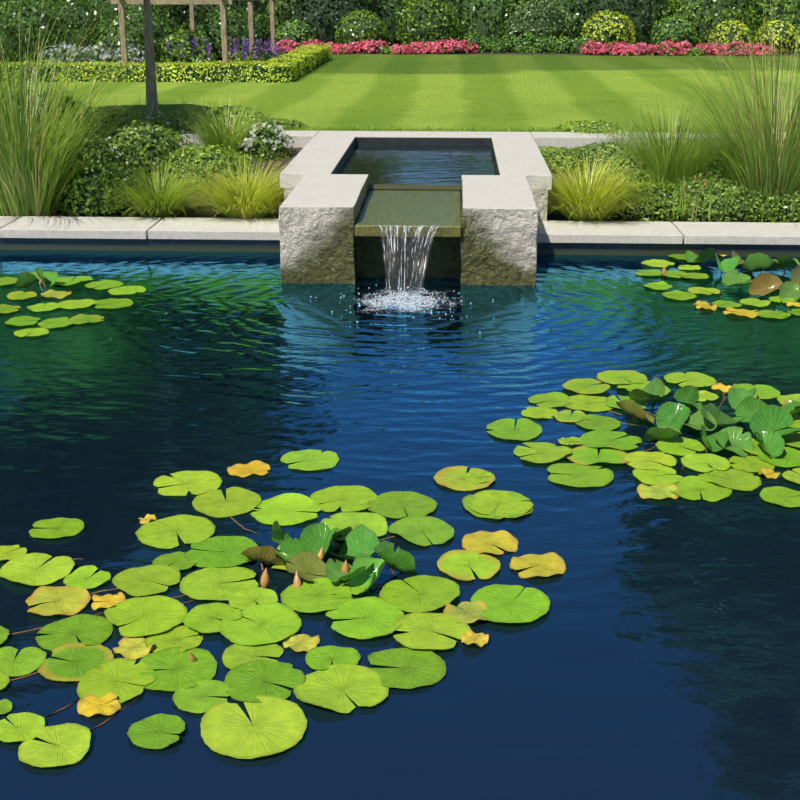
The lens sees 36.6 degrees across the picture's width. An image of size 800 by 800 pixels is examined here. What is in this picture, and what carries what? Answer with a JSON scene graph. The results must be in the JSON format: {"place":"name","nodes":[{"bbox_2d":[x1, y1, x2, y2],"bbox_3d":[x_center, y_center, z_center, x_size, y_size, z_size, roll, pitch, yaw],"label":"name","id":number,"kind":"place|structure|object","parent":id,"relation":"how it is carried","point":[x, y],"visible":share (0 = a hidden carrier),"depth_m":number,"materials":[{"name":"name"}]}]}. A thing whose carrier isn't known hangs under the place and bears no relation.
{"place":"outdoors","nodes":[
{"label":"outdoors","id":0,"kind":"place"},
{"bbox_2d":[111,0,275,66],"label":"pergola frame","id":1,"kind":"object","parent":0,"point":[190,3],"visible":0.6,"depth_m":18.98,"materials":[{"name":"wood"}]},
{"bbox_2d":[0,250,799,799],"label":"pond water","id":2,"kind":"structure","parent":0,"point":[652,652],"depth_m":4.93,"materials":[{"name":"blue liquid"}]},
{"bbox_2d":[0,267,145,336],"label":"water lilies","id":3,"kind":"object","parent":2,"relation":"on","point":[28,279],"visible":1,"depth_m":8.11,"materials":[{"name":"green plant"}]},
{"bbox_2d":[0,449,565,766],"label":"water lilies","id":4,"kind":"object","parent":2,"relation":"on","point":[102,675],"visible":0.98,"depth_m":4.08,"materials":[{"name":"green plant"}]},
{"bbox_2d":[306,284,493,332],"bbox_3d":[0.066,-0.675,8.019,1.099,0.098,1.649,-11,22,-30],"label":"water splash","id":5,"kind":"object","parent":2,"relation":"on","point":[408,298],"visible":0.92,"depth_m":8.10,"materials":[{"name":"white liquid"}]},
{"bbox_2d":[379,225,439,300],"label":"waterfall","id":6,"kind":"structure","parent":2,"relation":"on","point":[419,228],"depth_m":8.24,"materials":[{"name":"white liquid"}]},
{"bbox_2d":[464,370,799,517],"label":"water lilies","id":7,"kind":"object","parent":2,"relation":"on","point":[762,418],"visible":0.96,"depth_m":5.55,"materials":[{"name":"green plant"}]},
{"bbox_2d":[635,247,799,318],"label":"water lilies","id":8,"kind":"object","parent":2,"relation":"on","point":[763,284],"visible":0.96,"depth_m":8.45,"materials":[{"name":"green plant"}]},
{"bbox_2d":[0,54,799,222],"bbox_3d":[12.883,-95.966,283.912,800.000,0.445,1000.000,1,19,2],"label":"ground","id":9,"kind":"structure","parent":0,"point":[489,92],"depth_m":17.23,"materials":[{"name":"green plant"}]},
{"bbox_2d":[1,91,100,120],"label":"shrub","id":10,"kind":"object","parent":9,"relation":"on","point":[89,108],"visible":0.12,"depth_m":12.94,"materials":[{"name":"green plant"}]},
{"bbox_2d":[37,109,114,168],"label":"shrub","id":11,"kind":"object","parent":9,"relation":"on","point":[97,130],"visible":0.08,"depth_m":11.72,"materials":[{"name":"green plant"}]},
{"bbox_2d":[62,132,120,169],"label":"shrub","id":12,"kind":"object","parent":9,"relation":"on","point":[106,154],"visible":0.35,"depth_m":11.01,"materials":[{"name":"green plant"}]},
{"bbox_2d":[0,0,210,216],"bbox_3d":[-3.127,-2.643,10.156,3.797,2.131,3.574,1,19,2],"label":"tall grass","id":13,"kind":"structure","parent":9,"relation":"on","point":[29,165],"depth_m":10.02,"materials":[{"name":"green plant"}]},
{"bbox_2d":[46,158,169,216],"bbox_3d":[-2.557,-1.859,10.538,1.042,0.485,0.924,14,24,35],"label":"shrub","id":14,"kind":"object","parent":9,"relation":"on","point":[77,198],"visible":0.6,"depth_m":10.28,"materials":[{"name":"green plant"}]},
{"bbox_2d":[84,106,157,130],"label":"shrub","id":15,"kind":"object","parent":9,"relation":"on","point":[123,114],"visible":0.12,"depth_m":12.95,"materials":[{"name":"green plant"}]},
{"bbox_2d":[92,91,183,138],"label":"shrub","id":16,"kind":"object","parent":9,"relation":"on","point":[168,124],"depth_m":12.43,"materials":[{"name":"green plant"}]},
{"bbox_2d":[79,118,199,175],"bbox_3d":[-2.557,-2.428,11.625,1.228,0.529,0.942,1,19,2],"label":"shrub","id":17,"kind":"object","parent":9,"relation":"on","point":[154,145],"visible":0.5,"depth_m":11.38,"materials":[{"name":"green plant"}]},
{"bbox_2d":[143,0,158,119],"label":"garden tree","id":18,"kind":"object","parent":9,"relation":"on","point":[149,52],"visible":0.77,"depth_m":13.12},
{"bbox_2d":[92,154,214,217],"bbox_3d":[-2.053,-1.834,10.206,1.198,0.589,1.220,1,19,2],"label":"grass tuft","id":19,"kind":"object","parent":9,"relation":"on","point":[159,200],"depth_m":10.12,"materials":[{"name":"green plant"}]},
{"bbox_2d":[0,43,332,82],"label":"box hedge","id":20,"kind":"object","parent":9,"relation":"on","point":[303,60],"visible":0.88,"depth_m":19.03,"materials":[{"name":"green plant"}]},
{"bbox_2d":[155,111,204,131],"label":"shrub","id":21,"kind":"object","parent":9,"relation":"on","point":[183,121],"visible":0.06,"depth_m":12.84,"materials":[{"name":"green plant"}]},
{"bbox_2d":[162,90,236,132],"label":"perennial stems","id":22,"kind":"object","parent":9,"relation":"on","point":[190,113],"visible":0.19,"depth_m":12.60,"materials":[{"name":"green plant"}]},
{"bbox_2d":[155,144,259,189],"bbox_3d":[-1.764,-2.153,11.120,0.973,0.397,0.799,1,19,2],"label":"shrub","id":23,"kind":"object","parent":9,"relation":"on","point":[203,158],"visible":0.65,"depth_m":10.94,"materials":[{"name":"green plant"}]},
{"bbox_2d":[190,113,226,132],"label":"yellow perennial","id":24,"kind":"object","parent":9,"relation":"on","point":[205,120],"visible":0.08,"depth_m":12.65,"materials":[{"name":"green plant"}]},
{"bbox_2d":[173,91,280,157],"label":"grass","id":25,"kind":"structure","parent":9,"relation":"on","point":[231,137],"depth_m":11.94,"materials":[{"name":"green plant"}]},
{"bbox_2d":[196,105,268,129],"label":"shrub","id":26,"kind":"object","parent":9,"relation":"on","point":[236,113],"visible":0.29,"depth_m":12.81,"materials":[{"name":"green plant"}]},
{"bbox_2d":[168,144,309,218],"bbox_3d":[-1.272,-1.830,10.118,1.401,0.649,1.377,1,19,2],"label":"grass tuft","id":27,"kind":"object","parent":9,"relation":"on","point":[243,199],"depth_m":10.02,"materials":[{"name":"green plant"}]},
{"bbox_2d":[237,122,293,161],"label":"flowering shrub","id":28,"kind":"object","parent":9,"relation":"on","point":[259,141],"visible":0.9,"depth_m":11.92,"materials":[{"name":"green plant"}]},
{"bbox_2d":[252,116,293,130],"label":"shrub","id":29,"kind":"object","parent":9,"relation":"on","point":[270,122],"visible":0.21,"depth_m":12.84,"materials":[{"name":"green plant"}]},
{"bbox_2d":[265,179,283,198],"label":"shrub","id":30,"kind":"object","parent":9,"relation":"on","point":[280,188],"visible":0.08,"depth_m":10.66,"materials":[{"name":"green plant"}]},
{"bbox_2d":[273,118,306,129],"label":"shrub","id":31,"kind":"object","parent":9,"relation":"on","point":[296,123],"visible":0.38,"depth_m":12.96,"materials":[{"name":"green plant"}]},
{"bbox_2d":[0,238,799,256],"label":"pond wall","id":32,"kind":"structure","parent":9,"relation":"in","point":[147,244],"depth_m":9.59,"materials":[{"name":"black stone"}]},
{"bbox_2d":[278,174,368,283],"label":"stone block","id":33,"kind":"structure","parent":32,"relation":"in","point":[319,214],"depth_m":8.54,"materials":[{"name":"stone"}]},
{"bbox_2d":[0,216,799,244],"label":"pond coping","id":34,"kind":"object","parent":32,"relation":"on","point":[652,232],"visible":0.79,"depth_m":9.60,"materials":[{"name":"beige stone"}]},
{"bbox_2d":[357,237,460,277],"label":"spillway back wall","id":35,"kind":"structure","parent":32,"relation":"in","point":[442,257],"depth_m":8.73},
{"bbox_2d":[460,175,537,285],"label":"stone block","id":36,"kind":"structure","parent":32,"relation":"on","point":[499,227],"depth_m":8.48,"materials":[{"name":"stone"}]},
{"bbox_2d":[174,130,784,189],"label":"basin coping slabs","id":37,"kind":"structure","parent":9,"relation":"on","point":[322,152],"depth_m":11.75,"materials":[{"name":"beige stone"}]},
{"bbox_2d":[332,137,498,174],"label":"basin inner wall","id":38,"kind":"structure","parent":37,"relation":"in","point":[423,141],"depth_m":12.29,"materials":[{"name":"grey stone"}]},
{"bbox_2d":[177,124,796,132],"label":"lawn edge grass","id":39,"kind":"structure","parent":9,"relation":"on","point":[437,129],"depth_m":12.75,"materials":[{"name":"green plant"}]},
{"bbox_2d":[538,145,588,173],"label":"shrub","id":40,"kind":"object","parent":9,"relation":"on","point":[550,153],"visible":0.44,"depth_m":11.52,"materials":[{"name":"green plant"}]},
{"bbox_2d":[554,120,628,133],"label":"shrub","id":41,"kind":"object","parent":9,"relation":"on","point":[587,126],"visible":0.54,"depth_m":12.67,"materials":[{"name":"green plant"}]},
{"bbox_2d":[521,143,666,220],"bbox_3d":[1.572,-1.822,10.021,1.494,0.684,1.450,1,19,2],"label":"grass tuft","id":42,"kind":"object","parent":9,"relation":"on","point":[580,198],"depth_m":9.93,"materials":[{"name":"green plant"}]},
{"bbox_2d":[564,141,642,170],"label":"shrub","id":43,"kind":"object","parent":9,"relation":"on","point":[590,152],"visible":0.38,"depth_m":11.65,"materials":[{"name":"green plant"}]},
{"bbox_2d":[580,117,653,144],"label":"fine grass","id":44,"kind":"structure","parent":9,"relation":"on","point":[617,138],"depth_m":12.18,"materials":[{"name":"green plant"}]},
{"bbox_2d":[588,150,654,188],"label":"shrub","id":45,"kind":"object","parent":9,"relation":"on","point":[630,167],"visible":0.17,"depth_m":10.52,"materials":[{"name":"green plant"}]},
{"bbox_2d":[605,179,694,221],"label":"shrub","id":46,"kind":"object","parent":9,"relation":"on","point":[662,211],"visible":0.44,"depth_m":10.06,"materials":[{"name":"green plant"}]},
{"bbox_2d":[594,77,744,187],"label":"fine grass","id":47,"kind":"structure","parent":9,"relation":"on","point":[672,154],"depth_m":10.33,"materials":[{"name":"green plant"}]},
{"bbox_2d":[624,155,763,218],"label":"perennial stems","id":48,"kind":"object","parent":9,"relation":"on","point":[696,193],"visible":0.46,"depth_m":9.98,"materials":[{"name":"green plant"}]},
{"bbox_2d":[675,173,723,192],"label":"pink perennial","id":49,"kind":"object","parent":9,"relation":"on","point":[697,181],"visible":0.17,"depth_m":10.21,"materials":[{"name":"green plant"}]},
{"bbox_2d":[654,159,746,189],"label":"shrub","id":50,"kind":"object","parent":9,"relation":"on","point":[713,175],"visible":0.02,"depth_m":10.43,"materials":[{"name":"green plant"}]},
{"bbox_2d":[698,143,738,169],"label":"shrub","id":51,"kind":"object","parent":9,"relation":"on","point":[715,158],"visible":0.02,"depth_m":10.92,"materials":[{"name":"green plant"}]},
{"bbox_2d":[670,176,775,221],"bbox_3d":[2.720,-1.708,10.247,1.186,0.356,0.734,1,19,2],"label":"shrub","id":52,"kind":"object","parent":9,"relation":"on","point":[720,197],"visible":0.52,"depth_m":10.03,"materials":[{"name":"green plant"}]},
{"bbox_2d":[684,112,781,161],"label":"fine grass","id":53,"kind":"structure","parent":9,"relation":"on","point":[718,138],"depth_m":10.96,"materials":[{"name":"green plant"}]},
{"bbox_2d":[712,150,764,182],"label":"shrub","id":54,"kind":"object","parent":9,"relation":"on","point":[731,167],"visible":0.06,"depth_m":10.56,"materials":[{"name":"green plant"}]},
{"bbox_2d":[713,21,799,117],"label":"tall grass","id":55,"kind":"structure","parent":9,"relation":"on","point":[786,75],"depth_m":11.05,"materials":[{"name":"green plant"}]},
{"bbox_2d":[738,181,799,222],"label":"shrub","id":56,"kind":"object","parent":9,"relation":"on","point":[787,210],"visible":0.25,"depth_m":10.00,"materials":[{"name":"green plant"}]},
{"bbox_2d":[795,36,799,57],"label":"box ball","id":57,"kind":"object","parent":9,"relation":"on","point":[798,48],"visible":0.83,"depth_m":25.05,"materials":[{"name":"yellow plant"}]},
{"bbox_2d":[355,189,460,237],"bbox_3d":[0.091,-1.442,9.201,0.742,0.080,1.680,1,19,2],"label":"waterfall spillway","id":58,"kind":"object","parent":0,"point":[414,209],"depth_m":8.85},
{"bbox_2d":[284,188,547,221],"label":"basin walls","id":59,"kind":"structure","parent":0,"point":[539,196],"depth_m":9.89,"materials":[{"name":"beige stone"}]},
{"bbox_2d":[338,145,496,189],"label":"basin water","id":60,"kind":"structure","parent":0,"point":[437,167],"depth_m":10.95,"materials":[{"name":"blue liquid"}]},
{"bbox_2d":[144,45,799,65],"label":"flower bed","id":61,"kind":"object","parent":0,"point":[529,53],"depth_m":26.69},
{"bbox_2d":[0,4,40,64],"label":"shrub","id":62,"kind":"object","parent":61,"relation":"on","point":[13,31],"visible":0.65,"depth_m":20.74,"materials":[{"name":"green plant"}]},
{"bbox_2d":[0,0,76,15],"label":"tree","id":63,"kind":"object","parent":61,"relation":"on","point":[44,1],"visible":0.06,"depth_m":27.24,"materials":[{"name":"green plant"}]},
{"bbox_2d":[0,0,82,64],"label":"shrub","id":64,"kind":"object","parent":61,"relation":"on","point":[30,12],"visible":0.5,"depth_m":22.41,"materials":[{"name":"green plant"}]},
{"bbox_2d":[38,40,96,65],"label":"silver plant","id":65,"kind":"object","parent":61,"relation":"on","point":[83,52],"visible":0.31,"depth_m":20.28,"materials":[{"name":"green plant"}]},
{"bbox_2d":[29,0,109,48],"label":"shrub","id":66,"kind":"object","parent":61,"relation":"on","point":[80,15],"visible":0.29,"depth_m":24.27,"materials":[{"name":"green plant"}]},
{"bbox_2d":[78,41,121,65],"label":"silver plant","id":67,"kind":"object","parent":61,"relation":"on","point":[102,53],"visible":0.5,"depth_m":20.83,"materials":[{"name":"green plant"}]},
{"bbox_2d":[75,0,177,32],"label":"border shrub","id":68,"kind":"object","parent":61,"relation":"on","point":[108,7],"visible":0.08,"depth_m":27.97,"materials":[{"name":"green plant"}]},
{"bbox_2d":[111,42,144,65],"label":"silver plant","id":69,"kind":"object","parent":61,"relation":"on","point":[138,56],"visible":0.42,"depth_m":21.50,"materials":[{"name":"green plant"}]},
{"bbox_2d":[90,6,184,61],"bbox_3d":[-5.146,-7.223,23.778,1.798,1.203,1.591,-11,22,-28],"label":"shrub","id":70,"kind":"object","parent":61,"relation":"on","point":[136,35],"visible":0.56,"depth_m":23.42,"materials":[{"name":"green plant"}]},
{"bbox_2d":[91,0,190,33],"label":"shrub","id":71,"kind":"object","parent":61,"relation":"on","point":[176,12],"visible":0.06,"depth_m":29.84,"materials":[{"name":"green plant"}]},
{"bbox_2d":[156,26,219,65],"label":"shrub","id":72,"kind":"object","parent":61,"relation":"on","point":[178,43],"visible":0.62,"depth_m":22.49,"materials":[{"name":"green plant"}]},
{"bbox_2d":[180,6,258,59],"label":"shrub","id":73,"kind":"object","parent":61,"relation":"on","point":[210,27],"visible":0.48,"depth_m":24.16,"materials":[{"name":"green plant"}]},
{"bbox_2d":[163,36,291,65],"bbox_3d":[-2.961,-5.968,20.898,2.195,0.587,2.099,-3,19,-8],"label":"purple salvia","id":74,"kind":"object","parent":61,"relation":"on","point":[246,54],"visible":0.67,"depth_m":20.69,"materials":[{"name":"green plant"}]},
{"bbox_2d":[180,0,274,44],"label":"shrub","id":75,"kind":"object","parent":61,"relation":"on","point":[257,5],"visible":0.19,"depth_m":29.61,"materials":[{"name":"green plant"}]},
{"bbox_2d":[213,6,276,47],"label":"border shrub","id":76,"kind":"object","parent":61,"relation":"on","point":[262,31],"visible":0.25,"depth_m":27.66,"materials":[{"name":"green plant"}]},
{"bbox_2d":[259,0,295,41],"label":"tree","id":77,"kind":"object","parent":61,"relation":"on","point":[279,6],"visible":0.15,"depth_m":29.37,"materials":[{"name":"green plant"}]},
{"bbox_2d":[275,19,315,42],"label":"shrub","id":78,"kind":"object","parent":61,"relation":"on","point":[296,31],"visible":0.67,"depth_m":27.01,"materials":[{"name":"green plant"}]},
{"bbox_2d":[277,0,384,43],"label":"border shrub","id":79,"kind":"object","parent":61,"relation":"on","point":[322,18],"visible":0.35,"depth_m":28.67,"materials":[{"name":"green plant"}]},
{"bbox_2d":[334,9,388,44],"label":"shrub","id":80,"kind":"object","parent":61,"relation":"on","point":[360,26],"visible":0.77,"depth_m":27.31,"materials":[{"name":"green plant"}]},
{"bbox_2d":[367,0,385,44],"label":"shrub","id":81,"kind":"object","parent":61,"relation":"on","point":[371,4],"depth_m":29.05,"materials":[{"name":"green plant"}]},
{"bbox_2d":[276,39,478,53],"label":"pink flowers","id":82,"kind":"object","parent":61,"relation":"on","point":[443,46],"visible":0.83,"depth_m":26.51,"materials":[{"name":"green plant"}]},
{"bbox_2d":[373,0,421,45],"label":"shrub","id":83,"kind":"object","parent":61,"relation":"on","point":[389,18],"visible":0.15,"depth_m":29.02,"materials":[{"name":"green plant"}]},
{"bbox_2d":[394,0,461,44],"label":"border shrub","id":84,"kind":"object","parent":61,"relation":"on","point":[427,20],"visible":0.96,"depth_m":27.91,"materials":[{"name":"green plant"}]},
{"bbox_2d":[417,0,463,37],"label":"tree","id":85,"kind":"object","parent":61,"relation":"on","point":[454,2],"visible":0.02,"depth_m":28.89,"materials":[{"name":"green plant"}]},
{"bbox_2d":[451,0,525,44],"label":"border shrub","id":86,"kind":"object","parent":61,"relation":"on","point":[486,18],"visible":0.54,"depth_m":28.35,"materials":[{"name":"green plant"}]},
{"bbox_2d":[470,0,547,15],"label":"tree","id":87,"kind":"object","parent":61,"relation":"on","point":[516,2],"visible":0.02,"depth_m":28.50,"materials":[{"name":"green plant"}]},
{"bbox_2d":[463,31,594,53],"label":"plants","id":88,"kind":"object","parent":61,"relation":"on","point":[527,44],"visible":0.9,"depth_m":26.80,"materials":[{"name":"green plant"}]},
{"bbox_2d":[504,0,576,42],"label":"border shrub","id":89,"kind":"object","parent":61,"relation":"on","point":[540,18],"visible":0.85,"depth_m":27.80,"materials":[{"name":"green plant"}]},
{"bbox_2d":[545,0,607,42],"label":"shrub","id":90,"kind":"object","parent":61,"relation":"on","point":[567,4],"visible":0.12,"depth_m":28.47,"materials":[{"name":"green plant"}]},
{"bbox_2d":[580,10,635,44],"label":"shrub","id":91,"kind":"object","parent":61,"relation":"on","point":[608,28],"visible":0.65,"depth_m":26.79,"materials":[{"name":"yellow plant"}]},
{"bbox_2d":[570,0,673,44],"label":"border shrub","id":92,"kind":"object","parent":61,"relation":"on","point":[637,13],"visible":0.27,"depth_m":28.35,"materials":[{"name":"green plant"}]},
{"bbox_2d":[646,0,680,37],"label":"tree","id":93,"kind":"object","parent":61,"relation":"on","point":[655,5],"visible":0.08,"depth_m":28.52,"materials":[{"name":"green plant"}]},
{"bbox_2d":[650,15,697,46],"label":"shrub","id":94,"kind":"object","parent":61,"relation":"on","point":[680,29],"visible":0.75,"depth_m":27.09,"materials":[{"name":"green plant"}]},
{"bbox_2d":[580,39,773,55],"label":"pink flowers","id":95,"kind":"object","parent":61,"relation":"on","point":[596,47],"visible":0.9,"depth_m":25.95,"materials":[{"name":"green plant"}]},
{"bbox_2d":[653,0,764,46],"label":"border shrub","id":96,"kind":"object","parent":61,"relation":"on","point":[710,10],"visible":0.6,"depth_m":27.94,"materials":[{"name":"green plant"}]},
{"bbox_2d":[708,20,752,44],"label":"shrub","id":97,"kind":"object","parent":61,"relation":"on","point":[742,33],"visible":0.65,"depth_m":26.52,"materials":[{"name":"yellow plant"}]},
{"bbox_2d":[748,0,785,41],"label":"tree","id":98,"kind":"object","parent":61,"relation":"on","point":[760,7],"visible":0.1,"depth_m":28.39,"materials":[{"name":"green plant"}]},
{"bbox_2d":[754,20,798,53],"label":"shrub","id":99,"kind":"object","parent":61,"relation":"on","point":[791,39],"visible":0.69,"depth_m":26.39,"materials":[{"name":"yellow plant"}]},
{"bbox_2d":[758,0,799,51],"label":"border shrub","id":100,"kind":"object","parent":61,"relation":"on","point":[791,12],"visible":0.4,"depth_m":27.46,"materials":[{"name":"green plant"}]},
{"bbox_2d":[623,0,799,204],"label":"tall grass","id":101,"kind":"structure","parent":0,"point":[769,160],"depth_m":9.93,"materials":[{"name":"green plant"}]}
]}

